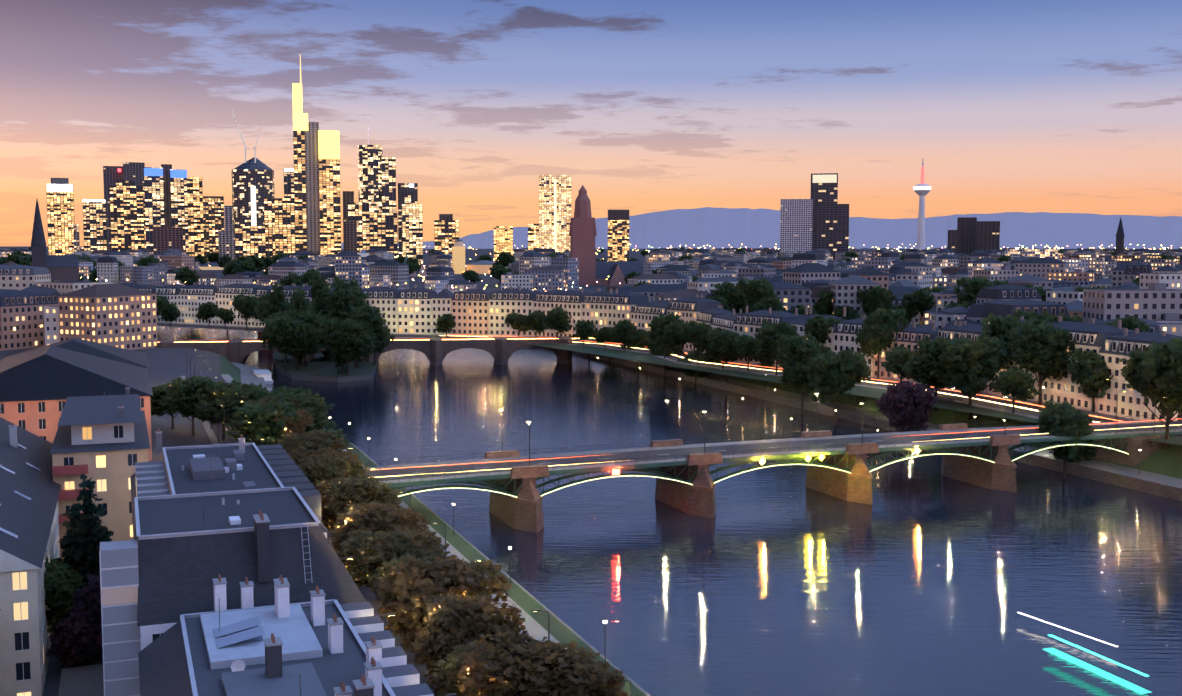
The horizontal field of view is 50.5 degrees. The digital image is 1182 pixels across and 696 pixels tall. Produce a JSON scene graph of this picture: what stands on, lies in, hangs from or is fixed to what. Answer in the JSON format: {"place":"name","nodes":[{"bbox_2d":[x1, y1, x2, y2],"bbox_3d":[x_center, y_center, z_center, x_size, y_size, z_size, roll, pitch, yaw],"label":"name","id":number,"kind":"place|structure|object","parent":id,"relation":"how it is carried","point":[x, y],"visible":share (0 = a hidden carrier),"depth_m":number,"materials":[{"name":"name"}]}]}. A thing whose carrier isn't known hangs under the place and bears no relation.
{"place":"outdoors","nodes":[
{"label":"outdoors","id":0,"kind":"place"},
{"bbox_2d":[273,350,377,382],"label":"island","id":1,"kind":"structure","parent":0,"point":[317,369],"depth_m":484.69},
{"bbox_2d":[254,299,287,328],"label":"tree","id":2,"kind":"object","parent":1,"relation":"on","point":[267,308],"visible":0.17,"depth_m":578.18,"materials":[{"name":"green plant"}]},
{"bbox_2d":[268,281,287,313],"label":"tree","id":3,"kind":"object","parent":1,"relation":"on","point":[278,298],"visible":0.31,"depth_m":577.47,"materials":[{"name":"green plant"}]},
{"bbox_2d":[258,315,312,371],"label":"tree","id":4,"kind":"object","parent":1,"relation":"on","point":[280,331],"visible":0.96,"depth_m":477.00,"materials":[{"name":"green plant"}]},
{"bbox_2d":[289,286,308,364],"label":"tree","id":5,"kind":"object","parent":1,"relation":"on","point":[299,300],"visible":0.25,"depth_m":501.84,"materials":[{"name":"green plant"}]},
{"bbox_2d":[278,319,322,369],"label":"tree","id":6,"kind":"object","parent":1,"relation":"on","point":[309,330],"visible":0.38,"depth_m":484.86,"materials":[{"name":"green plant"}]},
{"bbox_2d":[282,308,327,366],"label":"tree","id":7,"kind":"object","parent":1,"relation":"on","point":[307,317],"visible":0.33,"depth_m":496.00,"materials":[{"name":"green plant"}]},
{"bbox_2d":[310,271,329,301],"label":"tree","id":8,"kind":"object","parent":1,"relation":"on","point":[319,282],"visible":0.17,"depth_m":594.07,"materials":[{"name":"green plant"}]},
{"bbox_2d":[311,283,331,360],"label":"tree","id":9,"kind":"object","parent":1,"relation":"on","point":[323,307],"visible":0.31,"depth_m":519.84,"materials":[{"name":"green plant"}]},
{"bbox_2d":[326,276,357,373],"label":"tree","id":10,"kind":"object","parent":1,"relation":"on","point":[341,302],"visible":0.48,"depth_m":468.83,"materials":[{"name":"green plant"}]},
{"bbox_2d":[317,317,376,375],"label":"tree","id":11,"kind":"object","parent":1,"relation":"on","point":[342,341],"visible":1,"depth_m":458.30,"materials":[{"name":"green plant"}]},
{"bbox_2d":[353,304,385,366],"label":"tree","id":12,"kind":"object","parent":1,"relation":"on","point":[371,315],"visible":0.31,"depth_m":494.75,"materials":[{"name":"green plant"}]},
{"bbox_2d":[372,317,396,365],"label":"tree","id":13,"kind":"object","parent":1,"relation":"on","point":[383,337],"visible":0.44,"depth_m":501.48,"materials":[{"name":"green plant"}]},
{"bbox_2d":[0,246,1181,695],"bbox_3d":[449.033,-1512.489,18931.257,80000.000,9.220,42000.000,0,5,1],"label":"land","id":14,"kind":"structure","parent":0,"point":[1158,466],"depth_m":326.53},
{"bbox_2d":[44,550,74,632],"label":"tree","id":15,"kind":"object","parent":14,"relation":"on","point":[59,590],"visible":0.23,"depth_m":125.68,"materials":[{"name":"green plant"}]},
{"bbox_2d":[50,557,83,634],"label":"tree","id":16,"kind":"object","parent":14,"relation":"on","point":[74,579],"visible":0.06,"depth_m":134.92,"materials":[{"name":"green plant"}]},
{"bbox_2d":[45,604,102,667],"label":"tree","id":17,"kind":"object","parent":14,"relation":"on","point":[77,641],"visible":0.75,"depth_m":121.97,"materials":[{"name":"purple plant"}]},
{"bbox_2d":[55,473,113,593],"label":"tree","id":18,"kind":"object","parent":14,"relation":"on","point":[83,538],"visible":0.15,"depth_m":139.02,"materials":[{"name":"green plant"}]},
{"bbox_2d":[70,572,100,622],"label":"tree","id":19,"kind":"object","parent":14,"relation":"on","point":[89,595],"visible":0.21,"depth_m":125.31,"materials":[{"name":"purple plant"}]},
{"bbox_2d":[150,382,180,428],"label":"tree","id":20,"kind":"object","parent":14,"relation":"on","point":[159,392],"visible":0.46,"depth_m":281.72,"materials":[{"name":"green plant"}]},
{"bbox_2d":[160,303,179,326],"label":"tree","id":21,"kind":"object","parent":14,"relation":"on","point":[170,312],"visible":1,"depth_m":639.98,"materials":[{"name":"green plant"}]},
{"bbox_2d":[157,375,213,435],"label":"tree","id":22,"kind":"object","parent":14,"relation":"on","point":[184,398],"visible":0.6,"depth_m":270.63,"materials":[{"name":"green plant"}]},
{"bbox_2d":[174,266,199,285],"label":"tree","id":23,"kind":"object","parent":14,"relation":"on","point":[186,275],"visible":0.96,"depth_m":1124.07,"materials":[{"name":"green plant"}]},
{"bbox_2d":[195,301,217,328],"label":"tree","id":24,"kind":"object","parent":14,"relation":"on","point":[207,310],"visible":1,"depth_m":623.86,"materials":[{"name":"green plant"}]},
{"bbox_2d":[192,379,241,439],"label":"tree","id":25,"kind":"object","parent":14,"relation":"on","point":[207,408],"visible":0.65,"depth_m":266.64,"materials":[{"name":"green plant"}]},
{"bbox_2d":[0,368,433,695],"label":"buildings","id":26,"kind":"structure","parent":14,"relation":"on","point":[320,644],"depth_m":108.48,"materials":[{"name":"concrete"}]},
{"bbox_2d":[0,398,263,695],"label":"glass","id":27,"kind":"object","parent":26,"relation":"attached to","point":[248,630],"visible":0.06,"depth_m":92.87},
{"bbox_2d":[0,338,390,695],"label":"roofs","id":28,"kind":"object","parent":26,"relation":"attached to","point":[177,575],"visible":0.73,"depth_m":97.97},
{"bbox_2d":[215,308,233,328],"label":"tree","id":29,"kind":"object","parent":14,"relation":"on","point":[224,314],"visible":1,"depth_m":618.37,"materials":[{"name":"green plant"}]},
{"bbox_2d":[214,383,272,423],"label":"tree","id":30,"kind":"object","parent":14,"relation":"on","point":[239,396],"visible":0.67,"depth_m":257.53,"materials":[{"name":"green plant"}]},
{"bbox_2d":[231,294,255,330],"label":"tree","id":31,"kind":"object","parent":14,"relation":"on","point":[242,304],"visible":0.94,"depth_m":608.47,"materials":[{"name":"green plant"}]},
{"bbox_2d":[223,400,300,445],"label":"tree","id":32,"kind":"object","parent":14,"relation":"on","point":[259,426],"visible":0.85,"depth_m":230.46,"materials":[{"name":"green plant"}]},
{"bbox_2d":[245,395,305,415],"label":"tree","id":33,"kind":"object","parent":14,"relation":"on","point":[264,400],"visible":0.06,"depth_m":243.12,"materials":[{"name":"green plant"}]},
{"bbox_2d":[266,408,314,444],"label":"tree","id":34,"kind":"object","parent":14,"relation":"on","point":[301,424],"visible":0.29,"depth_m":235.30,"materials":[{"name":"brown plant"}]},
{"bbox_2d":[279,272,302,285],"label":"tree","id":35,"kind":"object","parent":14,"relation":"on","point":[291,278],"visible":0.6,"depth_m":964.64,"materials":[{"name":"green plant"}]},
{"bbox_2d":[272,386,337,432],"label":"tree","id":36,"kind":"object","parent":14,"relation":"on","point":[309,400],"visible":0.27,"depth_m":246.21,"materials":[{"name":"green plant"}]},
{"bbox_2d":[277,429,345,457],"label":"tree","id":37,"kind":"object","parent":14,"relation":"on","point":[313,440],"visible":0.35,"depth_m":198.03,"materials":[{"name":"green plant"}]},
{"bbox_2d":[287,446,360,472],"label":"tree","id":38,"kind":"object","parent":14,"relation":"on","point":[302,452],"visible":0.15,"depth_m":190.82,"materials":[{"name":"brown plant"}]},
{"bbox_2d":[297,452,369,532],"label":"tree","id":39,"kind":"object","parent":14,"relation":"on","point":[329,466],"visible":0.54,"depth_m":181.22,"materials":[{"name":"green plant"}]},
{"bbox_2d":[312,476,381,536],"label":"tree","id":40,"kind":"object","parent":14,"relation":"on","point":[329,518],"visible":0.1,"depth_m":168.34,"materials":[{"name":"brown plant"}]},
{"bbox_2d":[332,501,387,556],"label":"tree","id":41,"kind":"object","parent":14,"relation":"on","point":[338,523],"visible":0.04,"depth_m":155.67,"materials":[{"name":"brown plant"}]},
{"bbox_2d":[324,473,402,513],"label":"tree","id":42,"kind":"object","parent":14,"relation":"on","point":[343,491],"visible":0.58,"depth_m":161.19,"materials":[{"name":"brown plant"}]},
{"bbox_2d":[158,336,571,365],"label":"bridge","id":43,"kind":"structure","parent":14,"relation":"on","point":[435,350],"depth_m":524.33,"materials":[{"name":"stone"}]},
{"bbox_2d":[171,322,595,342],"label":"bridge deck","id":44,"kind":"structure","parent":43,"relation":"on","point":[485,338],"depth_m":537.93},
{"bbox_2d":[329,501,430,587],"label":"tree","id":45,"kind":"object","parent":14,"relation":"on","point":[389,517],"visible":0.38,"depth_m":144.04,"materials":[{"name":"brown plant"}]},
{"bbox_2d":[336,527,449,587],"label":"tree","id":46,"kind":"object","parent":14,"relation":"on","point":[371,554],"visible":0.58,"depth_m":132.69,"materials":[{"name":"brown plant"}]},
{"bbox_2d":[368,553,440,659],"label":"tree","id":47,"kind":"object","parent":14,"relation":"on","point":[384,571],"visible":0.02,"depth_m":125.93,"materials":[{"name":"brown plant"}]},
{"bbox_2d":[373,554,511,654],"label":"tree","id":48,"kind":"object","parent":14,"relation":"on","point":[407,595],"visible":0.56,"depth_m":115.69,"materials":[{"name":"green plant"}]},
{"bbox_2d":[434,314,455,336],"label":"tree","id":49,"kind":"object","parent":14,"relation":"on","point":[445,323],"visible":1,"depth_m":560.55,"materials":[{"name":"green plant"}]},
{"bbox_2d":[411,591,526,695],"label":"tree","id":50,"kind":"object","parent":14,"relation":"on","point":[451,621],"visible":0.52,"depth_m":106.33,"materials":[{"name":"green plant"}]},
{"bbox_2d":[461,270,481,282],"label":"tree","id":51,"kind":"object","parent":14,"relation":"on","point":[471,276],"visible":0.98,"depth_m":1244.59,"materials":[{"name":"green plant"}]},
{"bbox_2d":[432,636,565,695],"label":"tree","id":52,"kind":"object","parent":14,"relation":"on","point":[452,669],"visible":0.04,"depth_m":98.47,"materials":[{"name":"brown plant"}]},
{"bbox_2d":[504,312,530,336],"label":"tree","id":53,"kind":"object","parent":14,"relation":"on","point":[514,320],"visible":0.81,"depth_m":544.68,"materials":[{"name":"green plant"}]},
{"bbox_2d":[522,310,547,338],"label":"tree","id":54,"kind":"object","parent":14,"relation":"on","point":[532,321],"visible":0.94,"depth_m":536.55,"materials":[{"name":"green plant"}]},
{"bbox_2d":[457,628,627,695],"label":"tree","id":55,"kind":"object","parent":14,"relation":"on","point":[528,668],"visible":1,"depth_m":89.65,"materials":[{"name":"green plant"}]},
{"bbox_2d":[541,306,572,343],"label":"tree","id":56,"kind":"object","parent":14,"relation":"on","point":[557,318],"visible":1,"depth_m":528.17,"materials":[{"name":"green plant"}]},
{"bbox_2d":[31,185,1124,383],"bbox_3d":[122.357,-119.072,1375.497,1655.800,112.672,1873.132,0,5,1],"label":"buildings","id":57,"kind":"structure","parent":14,"relation":"on","point":[582,235],"depth_m":1288.79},
{"bbox_2d":[575,321,593,344],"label":"tree","id":58,"kind":"object","parent":14,"relation":"on","point":[584,330],"visible":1,"depth_m":519.34,"materials":[{"name":"green plant"}]},
{"bbox_2d":[0,122,1181,421],"bbox_3d":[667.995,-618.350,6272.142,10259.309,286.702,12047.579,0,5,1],"label":"city","id":59,"kind":"object","parent":14,"relation":"on","point":[170,222],"visible":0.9,"depth_m":1063.68},
{"bbox_2d":[13,244,1181,329],"bbox_3d":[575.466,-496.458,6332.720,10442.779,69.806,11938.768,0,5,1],"label":"city lights","id":60,"kind":"object","parent":59,"relation":"attached to","point":[636,250],"visible":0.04,"depth_m":5240.46},
{"bbox_2d":[595,327,611,347],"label":"tree","id":61,"kind":"object","parent":14,"relation":"on","point":[603,334],"visible":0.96,"depth_m":508.60,"materials":[{"name":"green plant"}]},
{"bbox_2d":[47,54,1181,693],"bbox_3d":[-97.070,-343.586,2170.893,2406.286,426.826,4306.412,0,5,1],"label":"lights","id":62,"kind":"object","parent":14,"relation":"on","point":[329,144],"visible":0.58,"depth_m":2486.69},
{"bbox_2d":[609,319,636,349],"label":"tree","id":63,"kind":"object","parent":14,"relation":"on","point":[623,332],"visible":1,"depth_m":495.73,"materials":[{"name":"green plant"}]},
{"bbox_2d":[620,329,646,369],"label":"tree","id":64,"kind":"object","parent":14,"relation":"on","point":[639,342],"visible":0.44,"depth_m":502.82,"materials":[{"name":"green plant"}]},
{"bbox_2d":[104,306,1164,695],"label":"street lamps","id":65,"kind":"object","parent":14,"relation":"on","point":[508,546],"visible":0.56,"depth_m":176.94,"materials":[{"name":"metal"}]},
{"bbox_2d":[644,331,685,376],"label":"tree","id":66,"kind":"object","parent":14,"relation":"on","point":[657,349],"visible":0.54,"depth_m":475.68,"materials":[{"name":"green plant"}]},
{"bbox_2d":[647,312,683,357],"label":"tree","id":67,"kind":"object","parent":14,"relation":"on","point":[657,324],"visible":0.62,"depth_m":459.38,"materials":[{"name":"green plant"}]},
{"bbox_2d":[660,320,688,361],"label":"tree","id":68,"kind":"object","parent":14,"relation":"on","point":[671,338],"visible":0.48,"depth_m":443.91,"materials":[{"name":"green plant"}]},
{"bbox_2d":[678,349,711,384],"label":"tree","id":69,"kind":"object","parent":14,"relation":"on","point":[691,355],"visible":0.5,"depth_m":449.51,"materials":[{"name":"green plant"}]},
{"bbox_2d":[678,320,712,365],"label":"tree","id":70,"kind":"object","parent":14,"relation":"on","point":[693,332],"visible":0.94,"depth_m":431.12,"materials":[{"name":"green plant"}]},
{"bbox_2d":[701,332,743,381],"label":"tree","id":71,"kind":"object","parent":14,"relation":"on","point":[715,358],"visible":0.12,"depth_m":438.27,"materials":[{"name":"green plant"}]},
{"bbox_2d":[706,327,739,368],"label":"tree","id":72,"kind":"object","parent":14,"relation":"on","point":[721,340],"visible":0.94,"depth_m":420.24,"materials":[{"name":"green plant"}]},
{"bbox_2d":[709,281,743,313],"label":"tree","id":73,"kind":"object","parent":14,"relation":"on","point":[727,290],"visible":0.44,"depth_m":545.76,"materials":[{"name":"green plant"}]},
{"bbox_2d":[732,334,760,371],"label":"tree","id":74,"kind":"object","parent":14,"relation":"on","point":[744,344],"visible":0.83,"depth_m":410.20,"materials":[{"name":"green plant"}]},
{"bbox_2d":[735,278,782,312],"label":"tree","id":75,"kind":"object","parent":14,"relation":"on","point":[753,291],"visible":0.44,"depth_m":529.72,"materials":[{"name":"green plant"}]},
{"bbox_2d":[757,319,774,382],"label":"tree","id":76,"kind":"object","parent":14,"relation":"on","point":[768,363],"visible":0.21,"depth_m":425.08,"materials":[{"name":"green plant"}]},
{"bbox_2d":[750,297,784,311],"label":"tree","id":77,"kind":"object","parent":14,"relation":"on","point":[773,303],"visible":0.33,"depth_m":514.82,"materials":[{"name":"green plant"}]},
{"bbox_2d":[752,322,796,374],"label":"tree","id":78,"kind":"object","parent":14,"relation":"on","point":[767,337],"visible":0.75,"depth_m":398.48,"materials":[{"name":"green plant"}]},
{"bbox_2d":[776,333,821,412],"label":"tree","id":79,"kind":"object","parent":14,"relation":"on","point":[798,355],"visible":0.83,"depth_m":371.97,"materials":[{"name":"green plant"}]},
{"bbox_2d":[812,301,832,314],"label":"tree","id":80,"kind":"object","parent":14,"relation":"on","point":[821,309],"visible":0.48,"depth_m":558.69,"materials":[{"name":"green plant"}]},
{"bbox_2d":[803,315,843,344],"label":"tree","id":81,"kind":"object","parent":14,"relation":"on","point":[817,327],"visible":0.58,"depth_m":410.37,"materials":[{"name":"green plant"}]},
{"bbox_2d":[817,289,833,309],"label":"tree","id":82,"kind":"object","parent":14,"relation":"on","point":[822,295],"visible":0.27,"depth_m":561.07,"materials":[{"name":"green plant"}]},
{"bbox_2d":[802,348,871,424],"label":"tree","id":83,"kind":"object","parent":14,"relation":"on","point":[834,375],"visible":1,"depth_m":346.33,"materials":[{"name":"green plant"}]},
{"bbox_2d":[832,305,860,319],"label":"tree","id":84,"kind":"object","parent":14,"relation":"on","point":[851,313],"visible":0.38,"depth_m":545.68,"materials":[{"name":"green plant"}]},
{"bbox_2d":[856,285,895,315],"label":"tree","id":85,"kind":"object","parent":14,"relation":"on","point":[876,297],"visible":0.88,"depth_m":546.70,"materials":[{"name":"green plant"}]},
{"bbox_2d":[572,351,1181,500],"bbox_3d":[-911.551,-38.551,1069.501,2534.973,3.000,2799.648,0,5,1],"label":"quays","id":86,"kind":"object","parent":14,"relation":"on","point":[1159,489],"visible":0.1,"depth_m":345.68,"materials":[{"name":"stone"}]},
{"bbox_2d":[855,308,907,377],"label":"tree","id":87,"kind":"object","parent":14,"relation":"on","point":[875,338],"visible":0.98,"depth_m":388.61,"materials":[{"name":"green plant"}]},
{"bbox_2d":[881,345,915,380],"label":"tree","id":88,"kind":"object","parent":14,"relation":"on","point":[896,357],"visible":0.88,"depth_m":354.27,"materials":[{"name":"green plant"}]},
{"bbox_2d":[876,379,937,431],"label":"tree","id":89,"kind":"object","parent":14,"relation":"on","point":[904,405],"visible":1,"depth_m":304.46,"materials":[{"name":"purple plant"}]},
{"bbox_2d":[902,288,934,319],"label":"tree","id":90,"kind":"object","parent":14,"relation":"on","point":[921,299],"visible":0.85,"depth_m":556.57,"materials":[{"name":"green plant"}]},
{"bbox_2d":[899,336,959,411],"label":"tree","id":91,"kind":"object","parent":14,"relation":"on","point":[919,366],"visible":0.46,"depth_m":337.80,"materials":[{"name":"green plant"}]},
{"bbox_2d":[929,334,1010,419],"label":"tree","id":92,"kind":"object","parent":14,"relation":"on","point":[967,364],"visible":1,"depth_m":322.71,"materials":[{"name":"green plant"}]},
{"bbox_2d":[953,276,994,303],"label":"tree","id":93,"kind":"object","parent":14,"relation":"on","point":[974,285],"visible":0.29,"depth_m":512.24,"materials":[{"name":"green plant"}]},
{"bbox_2d":[979,313,1020,368],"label":"tree","id":94,"kind":"object","parent":14,"relation":"on","point":[999,326],"visible":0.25,"depth_m":343.40,"materials":[{"name":"green plant"}]},
{"bbox_2d":[989,366,1039,412],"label":"tree","id":95,"kind":"object","parent":14,"relation":"on","point":[1016,381],"visible":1,"depth_m":309.08,"materials":[{"name":"green plant"}]},
{"bbox_2d":[1007,309,1053,320],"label":"tree","id":96,"kind":"object","parent":14,"relation":"on","point":[1027,315],"visible":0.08,"depth_m":373.93,"materials":[{"name":"green plant"}]},
{"bbox_2d":[1007,317,1076,404],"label":"tree","id":97,"kind":"object","parent":14,"relation":"on","point":[1041,346],"visible":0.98,"depth_m":321.51,"materials":[{"name":"green plant"}]},
{"bbox_2d":[1046,313,1087,322],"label":"tree","id":98,"kind":"object","parent":14,"relation":"on","point":[1074,318],"depth_m":338.40,"materials":[{"name":"green plant"}]},
{"bbox_2d":[1035,400,1099,477],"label":"tree","id":99,"kind":"object","parent":14,"relation":"on","point":[1065,417],"visible":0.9,"depth_m":268.38,"materials":[{"name":"green plant"}]},
{"bbox_2d":[1067,348,1112,411],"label":"tree","id":100,"kind":"object","parent":14,"relation":"on","point":[1089,371],"visible":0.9,"depth_m":310.20,"materials":[{"name":"green plant"}]},
{"bbox_2d":[1104,316,1150,331],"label":"tree","id":101,"kind":"object","parent":14,"relation":"on","point":[1129,322],"visible":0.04,"depth_m":342.95,"materials":[{"name":"green plant"}]},
{"bbox_2d":[1119,344,1180,448],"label":"tree","id":102,"kind":"object","parent":14,"relation":"on","point":[1132,371],"visible":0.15,"depth_m":268.62,"materials":[{"name":"green plant"}]},
{"bbox_2d":[1140,337,1181,418],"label":"tree","id":103,"kind":"object","parent":14,"relation":"on","point":[1168,382],"visible":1,"depth_m":258.56,"materials":[{"name":"green plant"}]},
{"bbox_2d":[0,0,1181,245],"label":"sky","id":104,"kind":"structure","parent":0,"point":[648,106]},
{"bbox_2d":[46,207,1181,248],"bbox_3d":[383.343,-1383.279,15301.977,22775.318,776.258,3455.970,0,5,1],"label":"hills","id":105,"kind":"structure","parent":0,"point":[712,227],"depth_m":15105.75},
{"bbox_2d":[157,326,1181,695],"bbox_3d":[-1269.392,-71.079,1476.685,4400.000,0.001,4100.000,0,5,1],"label":"water","id":106,"kind":"structure","parent":0,"point":[921,576],"depth_m":207.70,"materials":[{"name":"blue liquid"}]},
{"bbox_2d":[365,387,1181,532],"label":"bridge","id":107,"kind":"structure","parent":0,"point":[523,511],"depth_m":245.63,"materials":[{"name":"stone"}]},
{"bbox_2d":[355,419,1181,486],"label":"bridge deck","id":108,"kind":"structure","parent":107,"relation":"on","point":[741,448],"depth_m":244.41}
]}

